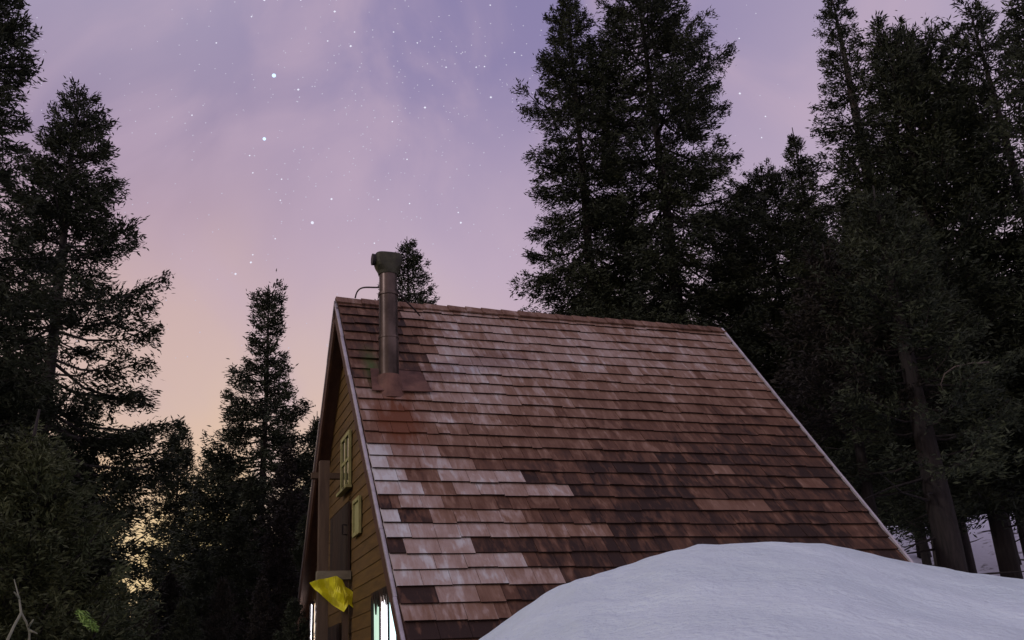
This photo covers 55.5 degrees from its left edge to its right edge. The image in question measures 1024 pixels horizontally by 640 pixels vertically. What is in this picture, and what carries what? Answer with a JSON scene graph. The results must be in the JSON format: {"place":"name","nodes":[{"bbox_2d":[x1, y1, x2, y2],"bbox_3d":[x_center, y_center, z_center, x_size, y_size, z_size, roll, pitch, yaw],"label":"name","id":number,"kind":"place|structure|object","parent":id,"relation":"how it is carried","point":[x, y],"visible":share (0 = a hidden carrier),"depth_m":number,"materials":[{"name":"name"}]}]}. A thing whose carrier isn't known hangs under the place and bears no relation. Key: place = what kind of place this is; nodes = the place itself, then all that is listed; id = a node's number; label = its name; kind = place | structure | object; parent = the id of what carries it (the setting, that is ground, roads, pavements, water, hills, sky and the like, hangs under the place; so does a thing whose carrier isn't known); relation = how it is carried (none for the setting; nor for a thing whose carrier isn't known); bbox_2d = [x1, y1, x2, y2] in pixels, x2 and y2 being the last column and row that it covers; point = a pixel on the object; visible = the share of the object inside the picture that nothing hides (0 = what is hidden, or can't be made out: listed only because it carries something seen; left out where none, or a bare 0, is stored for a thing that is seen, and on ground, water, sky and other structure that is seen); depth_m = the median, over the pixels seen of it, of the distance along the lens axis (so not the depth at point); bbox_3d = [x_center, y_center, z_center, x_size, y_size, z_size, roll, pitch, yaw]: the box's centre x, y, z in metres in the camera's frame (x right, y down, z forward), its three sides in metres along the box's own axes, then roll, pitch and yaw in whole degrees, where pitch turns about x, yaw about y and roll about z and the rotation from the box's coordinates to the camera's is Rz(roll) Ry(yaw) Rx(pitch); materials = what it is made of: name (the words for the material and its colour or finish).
{"place":"outdoors","nodes":[
{"label":"outdoors","id":0,"kind":"place"},
{"bbox_2d":[74,610,98,632],"bbox_3d":[-2.300,1.624,5.265,0.186,0.150,0.079,-15,-24,28],"label":"fir sprig","id":1,"kind":"object","parent":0,"point":[86,622],"visible":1,"depth_m":5.26,"materials":[{"name":"green plant"}]},
{"bbox_2d":[20,0,929,356],"bbox_3d":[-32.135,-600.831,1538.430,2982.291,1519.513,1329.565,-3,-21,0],"label":"star field","id":2,"kind":"structure","parent":0,"point":[370,150],"depth_m":1923.34,"materials":[{"name":"white"}]},
{"bbox_2d":[0,0,1023,617],"label":"sky","id":3,"kind":"structure","parent":0,"point":[91,40],"materials":[{"name":"purple"}]},
{"bbox_2d":[886,513,1023,577],"bbox_3d":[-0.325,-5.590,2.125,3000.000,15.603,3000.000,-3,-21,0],"label":"ground","id":4,"kind":"structure","parent":0,"point":[984,554],"depth_m":31.54,"materials":[{"name":"white snow"}]},
{"bbox_2d":[6,579,37,639],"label":"bare twig","id":5,"kind":"object","parent":4,"relation":"on","point":[17,620],"visible":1,"depth_m":4.31,"materials":[{"name":"grey wood"}]},
{"bbox_2d":[0,0,84,569],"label":"fir tree","id":6,"kind":"object","parent":4,"relation":"on","point":[12,388],"visible":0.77,"depth_m":16.35,"materials":[{"name":"green plant"}]},
{"bbox_2d":[20,333,68,598],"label":"fir tree","id":7,"kind":"object","parent":4,"relation":"on","point":[38,379],"visible":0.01,"depth_m":25.16,"materials":[{"name":"green plant"}]},
{"bbox_2d":[0,409,169,639],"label":"fir tree","id":8,"kind":"object","parent":4,"relation":"on","point":[33,495],"visible":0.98,"depth_m":9.50,"materials":[{"name":"green plant"}]},
{"bbox_2d":[64,515,110,613],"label":"fir tree","id":9,"kind":"object","parent":4,"relation":"on","point":[89,588],"visible":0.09,"depth_m":17.76,"materials":[{"name":"green plant"}]},
{"bbox_2d":[59,416,122,543],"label":"fir tree","id":10,"kind":"object","parent":4,"relation":"on","point":[77,451],"visible":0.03,"depth_m":23.10,"materials":[{"name":"green plant"}]},
{"bbox_2d":[0,75,191,639],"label":"fir tree","id":11,"kind":"object","parent":4,"relation":"on","point":[59,205],"visible":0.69,"depth_m":19.15,"materials":[{"name":"green plant"}]},
{"bbox_2d":[91,580,138,638],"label":"fir tree","id":12,"kind":"object","parent":4,"relation":"on","point":[108,591],"visible":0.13,"depth_m":11.62,"materials":[{"name":"green plant"}]},
{"bbox_2d":[128,587,160,639],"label":"fir tree","id":13,"kind":"object","parent":4,"relation":"on","point":[146,591],"visible":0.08,"depth_m":19.93,"materials":[{"name":"green plant"}]},
{"bbox_2d":[156,569,183,637],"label":"fir tree","id":14,"kind":"object","parent":4,"relation":"on","point":[171,591],"visible":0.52,"depth_m":23.77,"materials":[{"name":"green plant"}]},
{"bbox_2d":[139,419,203,639],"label":"fir tree","id":15,"kind":"object","parent":4,"relation":"on","point":[169,503],"visible":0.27,"depth_m":37.59,"materials":[{"name":"green plant"}]},
{"bbox_2d":[165,454,249,614],"bbox_3d":[-9.475,8.825,30.544,3.087,9.622,3.147,11,-25,-33],"label":"fir tree","id":16,"kind":"object","parent":4,"relation":"on","point":[179,518],"visible":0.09,"depth_m":31.11,"materials":[{"name":"green plant"}]},
{"bbox_2d":[143,268,317,638],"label":"fir tree","id":17,"kind":"object","parent":4,"relation":"on","point":[229,467],"visible":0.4,"depth_m":29.16,"materials":[{"name":"green plant"}]},
{"bbox_2d":[192,471,281,639],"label":"fir tree","id":18,"kind":"object","parent":4,"relation":"on","point":[253,489],"visible":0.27,"depth_m":25.87,"materials":[{"name":"green plant"}]},
{"bbox_2d":[242,576,277,639],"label":"fir tree","id":19,"kind":"object","parent":4,"relation":"on","point":[256,623],"visible":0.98,"depth_m":14.86,"materials":[{"name":"green plant"}]},
{"bbox_2d":[240,440,307,639],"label":"fir tree","id":20,"kind":"object","parent":4,"relation":"on","point":[282,474],"visible":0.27,"depth_m":25.21,"materials":[{"name":"green plant"}]},
{"bbox_2d":[270,512,307,635],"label":"fir tree","id":21,"kind":"object","parent":4,"relation":"on","point":[297,552],"visible":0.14,"depth_m":22.89,"materials":[{"name":"green plant"}]},
{"bbox_2d":[272,596,315,639],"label":"fir tree","id":22,"kind":"object","parent":4,"relation":"on","point":[290,633],"visible":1,"depth_m":13.98,"materials":[{"name":"green plant"}]},
{"bbox_2d":[294,415,319,494],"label":"fir tree","id":23,"kind":"object","parent":4,"relation":"on","point":[313,426],"depth_m":33.92,"materials":[{"name":"green plant"}]},
{"bbox_2d":[374,238,439,304],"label":"fir tree","id":24,"kind":"object","parent":4,"relation":"on","point":[412,260],"visible":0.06,"depth_m":36.65,"materials":[{"name":"green plant"}]},
{"bbox_2d":[506,0,669,320],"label":"fir tree","id":25,"kind":"object","parent":4,"relation":"on","point":[566,162],"visible":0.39,"depth_m":29.46,"materials":[{"name":"green plant"}]},
{"bbox_2d":[159,442,1023,620],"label":"distant forest","id":26,"kind":"object","parent":4,"relation":"on","point":[878,515],"depth_m":64.98,"materials":[{"name":"plant"}]},
{"bbox_2d":[295,251,913,639],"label":"cabin","id":27,"kind":"object","parent":4,"relation":"on","point":[477,473],"visible":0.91,"depth_m":13.78,"materials":[{"name":"brown wood"}]},
{"bbox_2d":[309,601,313,639],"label":"window","id":28,"kind":"structure","parent":27,"relation":"in","point":[311,623],"depth_m":16.71,"materials":[{"name":"glass"}]},
{"bbox_2d":[310,576,352,611],"bbox_3d":[-2.501,3.849,13.655,0.688,0.494,0.115,4,-22,-19],"label":"yellow cloth","id":29,"kind":"object","parent":27,"relation":"hanging from","point":[335,592],"visible":0.95,"depth_m":13.66,"materials":[{"name":"yellow fabric"}]},
{"bbox_2d":[328,623,340,639],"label":"door","id":30,"kind":"structure","parent":27,"relation":"in","point":[334,632],"depth_m":14.56,"materials":[{"name":"wood"}]},
{"bbox_2d":[330,502,349,570],"bbox_3d":[-2.655,3.443,14.779,0.101,1.080,1.532,4,-22,-19],"label":"loft door","id":31,"kind":"structure","parent":27,"relation":"in","point":[340,522],"depth_m":14.67,"materials":[{"name":"wood"}]},
{"bbox_2d":[336,429,351,496],"bbox_3d":[-2.555,2.177,14.782,0.090,0.885,0.780,4,-22,-19],"label":"window","id":32,"kind":"structure","parent":27,"relation":"in","point":[345,455],"depth_m":14.75,"materials":[{"name":"yellow paint"}]},
{"bbox_2d":[352,495,360,537],"bbox_3d":[-2.192,2.773,13.708,0.035,0.520,0.480,4,-22,-19],"label":"window","id":33,"kind":"structure","parent":27,"relation":"in","point":[356,503],"depth_m":13.72,"materials":[{"name":"yellow paint"}]},
{"bbox_2d":[371,586,396,639],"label":"window","id":34,"kind":"structure","parent":27,"relation":"in","point":[382,624],"depth_m":11.80,"materials":[{"name":"glass"}]},
{"bbox_2d":[562,0,813,406],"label":"fir tree","id":35,"kind":"object","parent":4,"relation":"on","point":[723,294],"visible":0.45,"depth_m":28.89,"materials":[{"name":"green plant"}]},
{"bbox_2d":[688,281,726,324],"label":"fir tree","id":36,"kind":"object","parent":4,"relation":"on","point":[708,316],"visible":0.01,"depth_m":39.50,"materials":[{"name":"green plant"}]},
{"bbox_2d":[479,542,1023,639],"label":"snow bank","id":37,"kind":"structure","parent":4,"relation":"on","point":[776,591],"depth_m":6.46,"materials":[{"name":"white snow"}]},
{"bbox_2d":[691,158,904,505],"bbox_3d":[8.448,1.643,30.846,6.675,15.091,7.109,14,-27,-39],"label":"fir tree","id":38,"kind":"object","parent":4,"relation":"on","point":[774,188],"visible":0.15,"depth_m":31.77,"materials":[{"name":"green plant"}]},
{"bbox_2d":[774,334,833,469],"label":"fir tree","id":39,"kind":"object","parent":4,"relation":"on","point":[791,385],"depth_m":29.59,"materials":[{"name":"green plant"}]},
{"bbox_2d":[764,127,943,543],"bbox_3d":[8.747,1.332,26.682,4.992,15.300,4.521,-10,-22,17],"label":"fir tree","id":40,"kind":"object","parent":4,"relation":"on","point":[798,269],"visible":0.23,"depth_m":27.71,"materials":[{"name":"green plant"}]},
{"bbox_2d":[809,309,899,496],"bbox_3d":[9.203,3.781,25.678,2.534,9.596,2.753,-8,-21,12],"label":"fir tree","id":41,"kind":"object","parent":4,"relation":"on","point":[839,443],"visible":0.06,"depth_m":25.55,"materials":[{"name":"green plant"}]},
{"bbox_2d":[760,231,961,525],"bbox_3d":[6.608,2.615,17.833,3.387,9.328,3.307,-16,-24,30],"label":"fir tree","id":42,"kind":"object","parent":4,"relation":"on","point":[827,368],"visible":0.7,"depth_m":18.41,"materials":[{"name":"green plant"}]},
{"bbox_2d":[834,199,931,558],"bbox_3d":[12.992,1.631,33.751,3.976,13.859,3.660,8,-24,-28],"label":"fir tree","id":43,"kind":"object","parent":4,"relation":"on","point":[918,554],"visible":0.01,"depth_m":31.64,"materials":[{"name":"green plant"}]},
{"bbox_2d":[787,0,1017,570],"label":"fir tree","id":44,"kind":"object","parent":4,"relation":"on","point":[842,101],"visible":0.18,"depth_m":25.37,"materials":[{"name":"green plant"}]},
{"bbox_2d":[856,308,952,565],"bbox_3d":[9.934,3.516,24.327,2.793,9.735,2.571,-8,-21,11],"label":"fir tree","id":45,"kind":"object","parent":4,"relation":"on","point":[925,558],"visible":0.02,"depth_m":23.57,"materials":[{"name":"green plant"}]},
{"bbox_2d":[808,185,1023,574],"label":"fir tree","id":46,"kind":"object","parent":4,"relation":"on","point":[948,548],"visible":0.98,"depth_m":17.30,"materials":[{"name":"green plant"}]},
{"bbox_2d":[940,361,989,389],"bbox_3d":[7.547,0.938,16.120,1.000,0.567,0.100,1,-21,-11],"label":"bent branch","id":47,"kind":"object","parent":46,"relation":"attached to","point":[958,366],"visible":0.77,"depth_m":16.09,"materials":[{"name":"brown wood"}]},
{"bbox_2d":[824,10,1023,578],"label":"fir tree","id":48,"kind":"object","parent":4,"relation":"on","point":[896,81],"visible":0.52,"depth_m":21.15,"materials":[{"name":"green plant"}]},
{"bbox_2d":[893,253,982,572],"bbox_3d":[12.748,2.168,29.243,3.506,12.223,3.228,-20,-27,38],"label":"fir tree","id":49,"kind":"object","parent":4,"relation":"on","point":[969,556],"depth_m":27.45,"materials":[{"name":"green plant"}]},
{"bbox_2d":[871,13,1023,542],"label":"fir tree","id":50,"kind":"object","parent":4,"relation":"on","point":[941,55],"visible":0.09,"depth_m":21.00,"materials":[{"name":"green plant"}]},
{"bbox_2d":[929,0,1023,525],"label":"fir tree","id":51,"kind":"object","parent":4,"relation":"on","point":[965,43],"visible":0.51,"depth_m":21.42,"materials":[{"name":"green plant"}]},
{"bbox_2d":[975,509,1021,564],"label":"fir tree","id":52,"kind":"object","parent":4,"relation":"on","point":[1020,562],"depth_m":28.80,"materials":[{"name":"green plant"}]},
{"bbox_2d":[983,0,1023,466],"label":"fir tree","id":53,"kind":"object","parent":4,"relation":"on","point":[1015,34],"visible":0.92,"depth_m":19.39,"materials":[{"name":"green plant"}]},
{"bbox_2d":[1009,494,1023,560],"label":"fir tree","id":54,"kind":"object","parent":4,"relation":"on","point":[1021,531],"depth_m":24.39,"materials":[{"name":"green plant"}]}
]}

